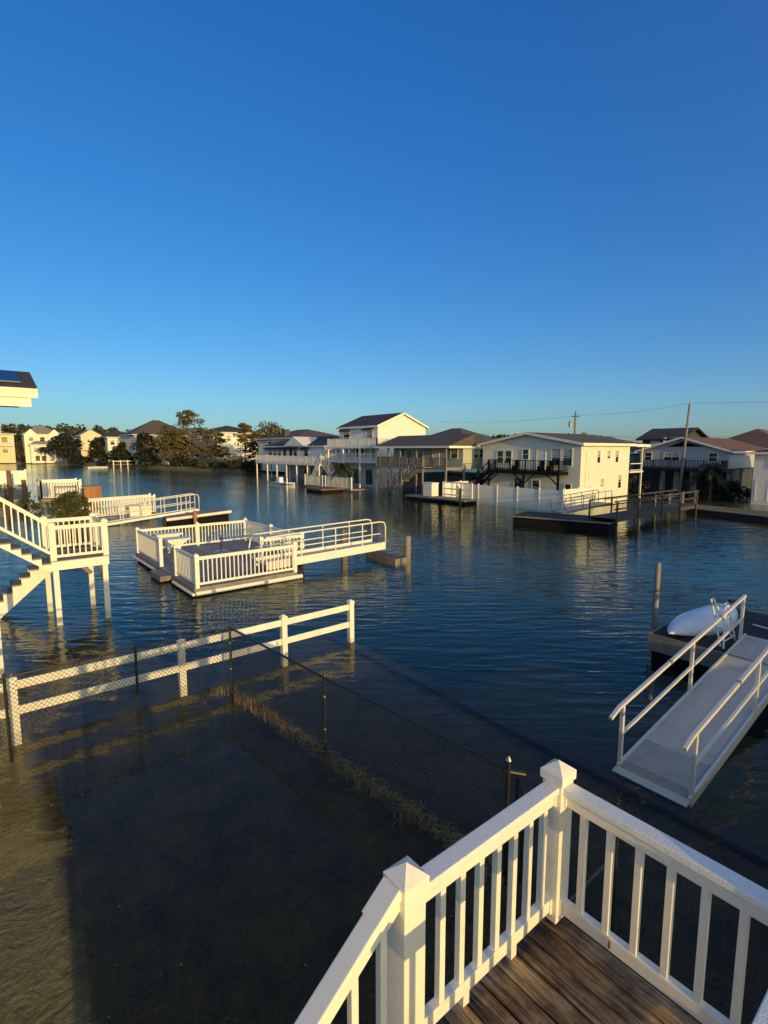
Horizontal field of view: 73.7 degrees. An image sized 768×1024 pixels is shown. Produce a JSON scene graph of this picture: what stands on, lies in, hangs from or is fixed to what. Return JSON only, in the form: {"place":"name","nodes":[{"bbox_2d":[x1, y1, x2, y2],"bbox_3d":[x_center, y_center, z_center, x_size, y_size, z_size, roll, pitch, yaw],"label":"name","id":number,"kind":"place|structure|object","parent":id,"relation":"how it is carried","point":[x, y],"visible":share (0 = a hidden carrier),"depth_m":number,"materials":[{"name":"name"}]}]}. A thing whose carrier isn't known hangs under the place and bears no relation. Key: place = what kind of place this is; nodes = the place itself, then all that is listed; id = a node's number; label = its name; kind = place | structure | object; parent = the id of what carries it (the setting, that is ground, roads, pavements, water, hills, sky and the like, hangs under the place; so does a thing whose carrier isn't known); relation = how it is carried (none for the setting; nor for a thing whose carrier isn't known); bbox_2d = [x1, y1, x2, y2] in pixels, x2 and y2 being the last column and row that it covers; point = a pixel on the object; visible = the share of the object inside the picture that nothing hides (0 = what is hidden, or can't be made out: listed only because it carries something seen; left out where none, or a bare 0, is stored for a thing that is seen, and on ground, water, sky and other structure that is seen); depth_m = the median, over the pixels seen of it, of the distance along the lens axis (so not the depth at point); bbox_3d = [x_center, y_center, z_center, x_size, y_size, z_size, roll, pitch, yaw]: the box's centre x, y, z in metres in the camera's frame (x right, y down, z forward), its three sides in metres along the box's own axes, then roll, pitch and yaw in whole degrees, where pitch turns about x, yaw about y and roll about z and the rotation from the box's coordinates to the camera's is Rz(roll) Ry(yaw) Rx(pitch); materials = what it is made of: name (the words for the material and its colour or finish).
{"place":"outdoors","nodes":[
{"label":"outdoors","id":0,"kind":"place"},
{"bbox_2d":[0,370,37,434],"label":"porch roof","id":1,"kind":"structure","parent":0,"point":[18,389],"depth_m":13.79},
{"bbox_2d":[0,458,282,473],"bbox_3d":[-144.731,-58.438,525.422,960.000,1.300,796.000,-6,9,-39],"label":"bank","id":2,"kind":"structure","parent":0,"point":[186,468],"depth_m":144.37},
{"bbox_2d":[0,431,15,462],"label":"yellow house","id":3,"kind":"structure","parent":2,"relation":"on","point":[7,450],"depth_m":194.92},
{"bbox_2d":[14,440,23,458],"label":"round tree","id":4,"kind":"object","parent":2,"relation":"on","point":[18,452],"visible":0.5,"depth_m":199.12,"materials":[{"name":"green plant"}]},
{"bbox_2d":[20,424,62,462],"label":"twin gable house","id":5,"kind":"structure","parent":2,"relation":"on","point":[34,439],"depth_m":192.62,"materials":[{"name":"beige"}]},
{"bbox_2d":[46,432,83,463],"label":"round tree","id":6,"kind":"object","parent":2,"relation":"on","point":[65,445],"visible":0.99,"depth_m":182.55,"materials":[{"name":"green plant"}]},
{"bbox_2d":[67,452,93,464],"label":"shrub","id":7,"kind":"object","parent":2,"relation":"on","point":[80,458],"visible":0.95,"depth_m":182.09,"materials":[{"name":"green plant"}]},
{"bbox_2d":[75,430,100,460],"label":"peach house","id":8,"kind":"structure","parent":2,"relation":"on","point":[87,437],"depth_m":214.18,"materials":[{"name":"yellow"}]},
{"bbox_2d":[87,437,105,458],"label":"round tree","id":9,"kind":"object","parent":2,"relation":"on","point":[97,446],"visible":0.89,"depth_m":176.80,"materials":[{"name":"green plant"}]},
{"bbox_2d":[97,453,117,464],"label":"shrub","id":10,"kind":"object","parent":2,"relation":"on","point":[105,458],"visible":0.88,"depth_m":173.72,"materials":[{"name":"green plant"}]},
{"bbox_2d":[100,430,123,462],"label":"grey roofed house","id":11,"kind":"structure","parent":2,"relation":"on","point":[112,438],"depth_m":175.98,"materials":[{"name":"white"}]},
{"bbox_2d":[107,442,127,463],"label":"round tree","id":12,"kind":"object","parent":2,"relation":"on","point":[117,450],"visible":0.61,"depth_m":167.98,"materials":[{"name":"green plant"}]},
{"bbox_2d":[116,452,134,463],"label":"shrub","id":13,"kind":"object","parent":2,"relation":"on","point":[125,456],"visible":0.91,"depth_m":161.38,"materials":[{"name":"green plant"}]},
{"bbox_2d":[129,432,158,460],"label":"round tree","id":14,"kind":"object","parent":2,"relation":"on","point":[142,439],"visible":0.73,"depth_m":152.81,"materials":[{"name":"green plant"}]},
{"bbox_2d":[137,454,161,466],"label":"shrub","id":15,"kind":"object","parent":2,"relation":"on","point":[153,461],"visible":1,"depth_m":149.25,"materials":[{"name":"green plant"}]},
{"bbox_2d":[119,420,191,464],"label":"grand house","id":16,"kind":"structure","parent":2,"relation":"on","point":[152,427],"depth_m":164.38,"materials":[{"name":"beige"}]},
{"bbox_2d":[147,430,194,465],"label":"pine tree","id":17,"kind":"object","parent":2,"relation":"on","point":[161,441],"visible":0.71,"depth_m":143.92,"materials":[{"name":"green plant"}]},
{"bbox_2d":[168,455,197,466],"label":"shrub","id":18,"kind":"object","parent":2,"relation":"on","point":[184,462],"visible":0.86,"depth_m":140.94,"materials":[{"name":"green plant"}]},
{"bbox_2d":[146,409,224,460],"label":"pine tree","id":19,"kind":"object","parent":2,"relation":"on","point":[201,431],"visible":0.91,"depth_m":144.23,"materials":[{"name":"green plant"}]},
{"bbox_2d":[196,458,218,468],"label":"shrub","id":20,"kind":"object","parent":2,"relation":"on","point":[207,464],"visible":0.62,"depth_m":131.02,"materials":[{"name":"green plant"}]},
{"bbox_2d":[199,428,231,461],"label":"pine tree","id":21,"kind":"object","parent":2,"relation":"on","point":[219,440],"visible":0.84,"depth_m":142.84,"materials":[{"name":"green plant"}]},
{"bbox_2d":[212,459,235,469],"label":"shrub","id":22,"kind":"object","parent":2,"relation":"on","point":[217,466],"visible":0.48,"depth_m":127.33,"materials":[{"name":"green plant"}]},
{"bbox_2d":[189,426,262,462],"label":"long roofed house","id":23,"kind":"structure","parent":2,"relation":"on","point":[229,432],"depth_m":159.24,"materials":[{"name":"white"}]},
{"bbox_2d":[226,456,248,469],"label":"shrub","id":24,"kind":"object","parent":2,"relation":"on","point":[233,465],"visible":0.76,"depth_m":122.54,"materials":[{"name":"green plant"}]},
{"bbox_2d":[217,423,258,463],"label":"pine tree","id":25,"kind":"object","parent":2,"relation":"on","point":[244,428],"visible":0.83,"depth_m":126.05,"materials":[{"name":"green plant"}]},
{"bbox_2d":[241,459,261,471],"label":"shrub","id":26,"kind":"object","parent":2,"relation":"on","point":[249,466],"visible":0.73,"depth_m":118.41,"materials":[{"name":"green plant"}]},
{"bbox_2d":[247,420,283,453],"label":"pine tree","id":27,"kind":"object","parent":2,"relation":"on","point":[272,429],"visible":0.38,"depth_m":125.99,"materials":[{"name":"green plant"}]},
{"bbox_2d":[254,429,339,471],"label":"brown roofed house","id":28,"kind":"structure","parent":2,"relation":"on","point":[285,434],"depth_m":112.73,"materials":[{"name":"beige"}]},
{"bbox_2d":[0,423,611,458],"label":"distant woods","id":29,"kind":"object","parent":2,"relation":"on","point":[19,429],"visible":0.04,"depth_m":289.14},
{"bbox_2d":[204,684,507,886],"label":"grass","id":30,"kind":"structure","parent":0,"point":[448,843],"depth_m":8.38,"materials":[{"name":"plant"}]},
{"bbox_2d":[0,521,767,1023],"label":"yard ground","id":31,"kind":"structure","parent":0,"point":[232,889],"depth_m":7.14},
{"bbox_2d":[0,497,110,677],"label":"deck stairs","id":32,"kind":"structure","parent":31,"relation":"on","point":[85,558],"depth_m":16.18,"materials":[{"name":"white paint"}]},
{"bbox_2d":[0,599,354,745],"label":"rail fence","id":33,"kind":"object","parent":31,"relation":"on","point":[282,623],"visible":0.79,"depth_m":11.30,"materials":[{"name":"white plastic"}]},
{"bbox_2d":[0,624,511,884],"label":"chain link fence","id":34,"kind":"object","parent":31,"relation":"on","point":[4,677],"visible":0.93,"depth_m":9.06,"materials":[{"name":"black metal"}]},
{"bbox_2d":[519,784,618,931],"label":"chain link gate","id":35,"kind":"structure","parent":34,"relation":"attached to","point":[597,872],"depth_m":5.73,"materials":[{"name":"black metal"}]},
{"bbox_2d":[504,769,525,800],"bbox_3d":[1.698,3.967,6.710,0.285,1.310,0.064,0,7,-3],"label":"latch post","id":36,"kind":"object","parent":35,"relation":"attached to","point":[518,773],"visible":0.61,"depth_m":6.64,"materials":[{"name":"black metal"}]},
{"bbox_2d":[294,758,767,1023],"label":"stair landing","id":37,"kind":"object","parent":31,"relation":"on","point":[541,960],"visible":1,"depth_m":2.80,"materials":[{"name":"wood"}]},
{"bbox_2d":[322,631,767,865],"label":"seawall","id":38,"kind":"object","parent":31,"relation":"on","point":[730,837],"depth_m":8.78,"materials":[{"name":"concrete"}]},
{"bbox_2d":[0,465,767,845],"bbox_3d":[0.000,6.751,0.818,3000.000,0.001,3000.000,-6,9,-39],"label":"canal bed","id":39,"kind":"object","parent":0,"point":[564,663],"depth_m":22.13,"materials":[{"name":"liquid"}]},
{"bbox_2d":[79,493,158,545],"bbox_3d":[-20.097,0.442,38.852,1.472,3.382,5.854,5,9,37],"label":"picket dock","id":40,"kind":"object","parent":39,"relation":"on","point":[122,499],"visible":0.56,"depth_m":38.51,"materials":[{"name":"grey wood"}]},
{"bbox_2d":[127,505,151,516],"bbox_3d":[-18.335,-0.096,38.429,1.600,0.750,0.700,-6,9,-39],"label":"dock chest","id":41,"kind":"object","parent":40,"relation":"on","point":[136,512],"visible":0.93,"depth_m":38.12,"materials":[{"name":"white paint"}]},
{"bbox_2d":[0,464,767,621],"bbox_3d":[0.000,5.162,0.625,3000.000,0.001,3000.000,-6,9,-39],"label":"water","id":42,"kind":"structure","parent":0,"point":[117,475],"depth_m":52.08,"materials":[{"name":"liquid"}]},
{"bbox_2d":[6,470,14,516],"bbox_3d":[-36.837,-1.732,50.491,0.432,4.701,0.432,-6,9,-39],"label":"mooring pile","id":43,"kind":"object","parent":42,"relation":"in","point":[8,476],"visible":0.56,"depth_m":50.29,"materials":[{"name":"brown wood"}]},
{"bbox_2d":[0,469,29,510],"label":"white screen","id":44,"kind":"object","parent":42,"relation":"in","point":[17,477],"visible":0.62,"depth_m":53.33,"materials":[{"name":"paint"}]},
{"bbox_2d":[0,479,36,519],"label":"shrub","id":45,"kind":"object","parent":42,"relation":"on","point":[7,510],"visible":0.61,"depth_m":42.97,"materials":[{"name":"green plant"}]},
{"bbox_2d":[21,480,28,521],"bbox_3d":[-33.516,-1.035,47.840,0.432,3.954,0.432,-6,9,-39],"label":"mooring pile","id":46,"kind":"object","parent":42,"relation":"in","point":[24,488],"visible":0.49,"depth_m":47.60,"materials":[{"name":"brown wood"}]},
{"bbox_2d":[17,499,43,520],"bbox_3d":[-29.328,-0.183,42.328,2.066,1.789,1.829,-3,7,-22],"label":"shrub","id":47,"kind":"object","parent":42,"relation":"in","point":[33,506],"visible":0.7,"depth_m":42.09,"materials":[{"name":"green plant"}]},
{"bbox_2d":[36,478,81,501],"bbox_3d":[-32.755,-2.045,51.901,3.600,2.582,4.700,-6,9,-39],"label":"picket float","id":48,"kind":"object","parent":42,"relation":"on","point":[66,485],"visible":0.87,"depth_m":51.36,"materials":[{"name":"grey wood"}]},
{"bbox_2d":[43,490,91,537],"bbox_3d":[-21.309,0.117,34.846,2.751,3.290,2.489,-1,7,-11],"label":"bush","id":49,"kind":"object","parent":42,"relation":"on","point":[72,503],"visible":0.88,"depth_m":34.28,"materials":[{"name":"green plant"}]},
{"bbox_2d":[80,485,101,504],"bbox_3d":[-28.319,-1.541,49.579,1.560,1.940,1.560,-6,9,-39],"label":"slatted bin","id":50,"kind":"object","parent":42,"relation":"on","point":[93,491],"visible":0.71,"depth_m":49.03,"materials":[{"name":"orange wood"}]},
{"bbox_2d":[164,508,231,531],"bbox_3d":[-13.738,0.601,37.725,4.500,1.130,2.390,-9,10,-30],"label":"tilted raft","id":51,"kind":"object","parent":42,"relation":"on","point":[213,515],"visible":0.78,"depth_m":37.11,"materials":[{"name":"grey wood"}]},
{"bbox_2d":[94,493,199,525],"bbox_3d":[-17.015,-0.222,37.093,6.961,1.882,0.964,-6,9,-39],"label":"hooped gangway","id":52,"kind":"object","parent":51,"relation":"on","point":[145,517],"visible":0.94,"depth_m":37.02,"materials":[{"name":"white paint"}]},
{"bbox_2d":[133,518,303,603],"bbox_3d":[-7.267,1.825,22.976,6.080,1.852,8.435,-6,9,-39],"label":"railed float","id":53,"kind":"object","parent":42,"relation":"on","point":[198,573],"visible":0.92,"depth_m":20.70,"materials":[{"name":"grey wood"}]},
{"bbox_2d":[154,532,182,552],"bbox_3d":[-10.316,1.489,24.554,1.200,0.940,0.560,-6,9,-39],"label":"table","id":54,"kind":"object","parent":53,"relation":"on","point":[163,536],"visible":0.92,"depth_m":24.47,"materials":[{"name":"white plastic"}]},
{"bbox_2d":[164,536,190,548],"bbox_3d":[-9.325,1.655,23.180,1.000,0.940,0.560,-6,9,-39],"label":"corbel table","id":55,"kind":"object","parent":53,"relation":"on","point":[179,541],"visible":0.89,"depth_m":23.08,"materials":[{"name":"white plastic"}]},
{"bbox_2d":[248,519,385,569],"bbox_3d":[-2.723,1.320,22.430,6.386,1.466,1.104,-6,9,-39],"label":"tube rail gangway","id":56,"kind":"object","parent":53,"relation":"on","point":[305,556],"visible":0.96,"depth_m":22.34,"materials":[{"name":"white paint"}]},
{"bbox_2d":[267,477,299,487],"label":"skiff","id":57,"kind":"object","parent":42,"relation":"on","point":[280,482],"visible":0.88,"depth_m":74.58,"materials":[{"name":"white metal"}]},
{"bbox_2d":[305,486,344,495],"bbox_3d":[-7.431,-2.613,64.504,3.400,0.880,3.800,-6,9,-39],"label":"brown float","id":58,"kind":"object","parent":42,"relation":"on","point":[326,489],"visible":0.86,"depth_m":63.40,"materials":[{"name":"brown wood"}]},
{"bbox_2d":[304,474,366,490],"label":"picket rail","id":59,"kind":"object","parent":42,"relation":"on","point":[319,484],"visible":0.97,"depth_m":67.62,"materials":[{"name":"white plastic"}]},
{"bbox_2d":[330,462,356,484],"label":"palm tree","id":60,"kind":"object","parent":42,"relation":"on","point":[345,471],"visible":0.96,"depth_m":67.35,"materials":[{"name":"green plant"}]},
{"bbox_2d":[341,529,347,589],"bbox_3d":[-1.898,2.287,24.580,0.327,2.954,0.324,-6,9,-39],"label":"mooring pile","id":61,"kind":"object","parent":42,"relation":"in","point":[344,580],"visible":0.75,"depth_m":24.52,"materials":[{"name":"brown wood"}]},
{"bbox_2d":[366,551,406,594],"bbox_3d":[0.094,2.896,24.495,0.740,1.760,2.250,-6,9,-39],"label":"timber landing","id":62,"kind":"object","parent":42,"relation":"in","point":[389,559],"visible":0.96,"depth_m":23.99,"materials":[{"name":"brown wood"}]},
{"bbox_2d":[404,535,410,593],"bbox_3d":[1.111,2.469,24.035,0.324,2.722,0.324,-6,9,-39],"label":"mooring pile","id":63,"kind":"object","parent":42,"relation":"in","point":[407,575],"visible":0.94,"depth_m":23.93,"materials":[{"name":"brown wood"}]},
{"bbox_2d":[405,494,477,508],"bbox_3d":[5.724,-1.126,52.471,2.000,0.820,8.400,-6,9,-39],"label":"float","id":64,"kind":"object","parent":42,"relation":"on","point":[443,500],"visible":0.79,"depth_m":51.19,"materials":[{"name":"grey wood"}]},
{"bbox_2d":[422,482,438,495],"bbox_3d":[4.919,-2.411,53.797,1.100,1.407,1.400,-6,9,-39],"label":"dock locker","id":65,"kind":"object","parent":64,"relation":"on","point":[430,488],"visible":1,"depth_m":53.42,"materials":[{"name":"white paint"}]},
{"bbox_2d":[442,481,472,498],"bbox_3d":[7.353,-2.217,51.528,0.120,1.567,4.040,-6,9,-39],"label":"framed screen","id":66,"kind":"object","parent":64,"relation":"on","point":[452,489],"visible":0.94,"depth_m":51.55,"materials":[{"name":"white paint"}]},
{"bbox_2d":[512,511,617,537],"bbox_3d":[12.591,0.811,35.642,6.551,1.020,3.100,5,8,34],"label":"work float","id":67,"kind":"object","parent":42,"relation":"on","point":[569,522],"visible":0.77,"depth_m":34.50,"materials":[{"name":"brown wood"}]},
{"bbox_2d":[550,490,611,513],"bbox_3d":[15.264,-0.857,39.352,6.856,1.399,1.164,-6,9,-39],"label":"metal gangway","id":68,"kind":"object","parent":67,"relation":"on","point":[571,509],"visible":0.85,"depth_m":38.90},
{"bbox_2d":[587,489,698,556],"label":"timber pier","id":69,"kind":"structure","parent":42,"relation":"in","point":[639,512],"depth_m":36.04,"materials":[{"name":"brown wood"}]},
{"bbox_2d":[646,563,660,699],"bbox_3d":[7.208,3.205,13.675,0.158,3.752,0.151,-6,9,-39],"label":"mooring pile","id":70,"kind":"object","parent":42,"relation":"in","point":[649,696],"visible":0.69,"depth_m":13.57,"materials":[{"name":"brown wood"}]},
{"bbox_2d":[647,602,767,707],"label":"floating dock","id":71,"kind":"object","parent":42,"relation":"on","point":[663,645],"visible":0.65,"depth_m":12.56,"materials":[{"name":"grey wood"}]},
{"bbox_2d":[609,594,767,807],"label":"gangway","id":72,"kind":"object","parent":71,"relation":"on","point":[680,751],"visible":1,"depth_m":9.12,"materials":[{"name":"metal"}]},
{"bbox_2d":[667,599,739,635],"bbox_3d":[8.443,2.735,13.432,3.587,0.540,1.025,-6,9,-39],"label":"kayak","id":73,"kind":"object","parent":71,"relation":"on","point":[695,622],"visible":0.79,"depth_m":12.80,"materials":[{"name":"plastic"}]},
{"bbox_2d":[710,598,735,648],"bbox_3d":[8.084,2.622,12.289,0.962,1.020,0.513,-6,9,-39],"label":"dock ladder","id":74,"kind":"object","parent":71,"relation":"on","point":[724,622],"visible":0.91,"depth_m":12.18,"materials":[{"name":"metal"}]},
{"bbox_2d":[0,0,767,442],"label":"sky","id":75,"kind":"structure","parent":0,"point":[477,216],"materials":[{"name":"blue"}]},
{"bbox_2d":[238,469,767,552],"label":"lot ground","id":76,"kind":"structure","parent":0,"point":[705,538],"depth_m":39.64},
{"bbox_2d":[256,436,339,488],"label":"house","id":77,"kind":"structure","parent":76,"relation":"on","point":[301,454],"depth_m":86.69,"materials":[{"name":"white"}]},
{"bbox_2d":[311,412,428,488],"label":"gabled house","id":78,"kind":"structure","parent":76,"relation":"on","point":[358,440],"depth_m":74.19,"materials":[{"name":"white"}]},
{"bbox_2d":[353,468,358,483],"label":"door","id":79,"kind":"structure","parent":78,"relation":"in","point":[356,475],"depth_m":76.51,"materials":[{"name":"teal paint"}]},
{"bbox_2d":[365,469,372,484],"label":"door","id":80,"kind":"structure","parent":78,"relation":"in","point":[368,472],"depth_m":74.10,"materials":[{"name":"teal paint"}]},
{"bbox_2d":[374,428,494,511],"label":"stilt house","id":81,"kind":"structure","parent":76,"relation":"on","point":[453,449],"depth_m":59.16,"materials":[{"name":"beige"}]},
{"bbox_2d":[450,448,457,458],"bbox_3d":[7.807,-6.551,57.010,0.068,1.260,1.160,-6,9,-39],"label":"window","id":82,"kind":"structure","parent":81,"relation":"in","point":[453,451],"depth_m":57.04,"materials":[{"name":"glass"}]},
{"bbox_2d":[444,480,475,497],"bbox_3d":[8.223,-2.276,55.146,4.930,2.260,0.130,-6,9,-39],"label":"lot fence","id":83,"kind":"object","parent":76,"relation":"on","point":[448,485],"visible":0.27,"depth_m":54.45,"materials":[{"name":"white plastic"}]},
{"bbox_2d":[460,484,603,512],"bbox_3d":[14.575,-1.808,51.698,7.030,2.160,12.130,-6,9,-39],"label":"privacy fence","id":84,"kind":"object","parent":76,"relation":"on","point":[522,497],"visible":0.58,"depth_m":48.02,"materials":[{"name":"white plastic"}]},
{"bbox_2d":[469,432,650,503],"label":"canal house","id":85,"kind":"structure","parent":76,"relation":"on","point":[550,461],"depth_m":50.36,"materials":[{"name":"beige"}]},
{"bbox_2d":[496,450,503,463],"bbox_3d":[12.183,-5.777,53.738,0.068,1.410,0.910,-6,9,-39],"label":"window","id":86,"kind":"structure","parent":85,"relation":"in","point":[500,453],"depth_m":53.72,"materials":[{"name":"glass"}]},
{"bbox_2d":[504,450,511,463],"bbox_3d":[12.843,-5.679,52.928,0.068,1.410,0.910,-6,9,-39],"label":"window","id":87,"kind":"structure","parent":85,"relation":"in","point":[508,453],"depth_m":52.93,"materials":[{"name":"glass"}]},
{"bbox_2d":[536,449,545,469],"bbox_3d":[15.304,-5.112,49.949,0.048,2.100,1.080,-6,9,-39],"label":"door","id":88,"kind":"structure","parent":85,"relation":"in","point":[540,453],"depth_m":49.95,"materials":[{"name":"white paint"}]},
{"bbox_2d":[551,448,561,465],"bbox_3d":[16.334,-5.210,48.638,0.068,1.710,1.060,-6,9,-39],"label":"window","id":89,"kind":"structure","parent":85,"relation":"in","point":[555,452],"depth_m":48.64,"materials":[{"name":"glass"}]},
{"bbox_2d":[562,448,572,466],"bbox_3d":[17.089,-5.098,47.712,0.068,1.710,1.060,-6,9,-39],"label":"window","id":90,"kind":"structure","parent":85,"relation":"in","point":[567,453],"depth_m":47.68,"materials":[{"name":"glass"}]},
{"bbox_2d":[629,446,648,488],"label":"teal house","id":91,"kind":"structure","parent":76,"relation":"on","point":[633,456],"depth_m":68.39,"materials":[{"name":"blue"}]},
{"bbox_2d":[627,473,651,495],"bbox_3d":[28.701,-3.291,60.318,4.446,3.634,4.661,0,7,0],"label":"shrub","id":92,"kind":"object","parent":76,"relation":"on","point":[632,477],"visible":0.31,"depth_m":59.25,"materials":[{"name":"green plant"}]},
{"bbox_2d":[636,427,708,445],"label":"dark roofed house","id":93,"kind":"structure","parent":76,"relation":"on","point":[662,436],"depth_m":77.38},
{"bbox_2d":[678,400,691,495],"bbox_3d":[34.238,-7.005,58.454,0.885,11.273,0.334,-2,7,-13],"label":"utility pole","id":94,"kind":"object","parent":76,"relation":"on","point":[683,460],"visible":0.79,"depth_m":58.38,"materials":[{"name":"brown wood"}]},
{"bbox_2d":[633,437,764,496],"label":"grey gable house","id":95,"kind":"structure","parent":76,"relation":"on","point":[662,461],"depth_m":61.39,"materials":[{"name":"wood"}]},
{"bbox_2d":[673,471,678,490],"bbox_3d":[36.245,-3.817,63.544,0.090,2.500,0.600,-6,9,-39],"label":"pale door","id":96,"kind":"structure","parent":95,"relation":"in","point":[676,473],"depth_m":63.49,"materials":[{"name":"white paint"}]},
{"bbox_2d":[708,452,717,461],"bbox_3d":[37.443,-6.250,58.266,0.068,1.060,0.960,-6,9,-39],"label":"window","id":97,"kind":"structure","parent":95,"relation":"in","point":[712,456],"depth_m":58.26,"materials":[{"name":"glass"}]},
{"bbox_2d":[685,463,731,499],"bbox_3d":[35.120,-3.044,55.292,4.352,4.558,4.388,-6,9,-39],"label":"palm tree","id":98,"kind":"object","parent":76,"relation":"on","point":[714,476],"visible":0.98,"depth_m":55.07,"materials":[{"name":"green plant"}]},
{"bbox_2d":[681,503,767,515],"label":"seawall bank","id":99,"kind":"structure","parent":76,"relation":"on","point":[747,511],"depth_m":43.17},
{"bbox_2d":[686,508,767,524],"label":"bulkhead","id":100,"kind":"object","parent":76,"relation":"on","point":[748,518],"visible":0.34,"depth_m":39.16,"materials":[{"name":"brown wood"}]},
{"bbox_2d":[706,480,751,499],"bbox_3d":[37.399,-2.181,55.363,3.967,2.623,3.972,0,7,4],"label":"shrub","id":101,"kind":"object","parent":76,"relation":"on","point":[733,487],"visible":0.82,"depth_m":54.79,"materials":[{"name":"green plant"}]},
{"bbox_2d":[727,429,767,467],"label":"red roofed house","id":102,"kind":"structure","parent":76,"relation":"on","point":[761,441],"depth_m":75.81,"materials":[{"name":"beige"}]},
{"bbox_2d":[747,449,767,504],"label":"house","id":103,"kind":"structure","parent":76,"relation":"on","point":[759,493],"depth_m":49.94,"materials":[{"name":"white"}]},
{"bbox_2d":[754,480,767,501],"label":"door","id":104,"kind":"structure","parent":103,"relation":"in","point":[761,486],"depth_m":49.96,"materials":[{"name":"white paint"}]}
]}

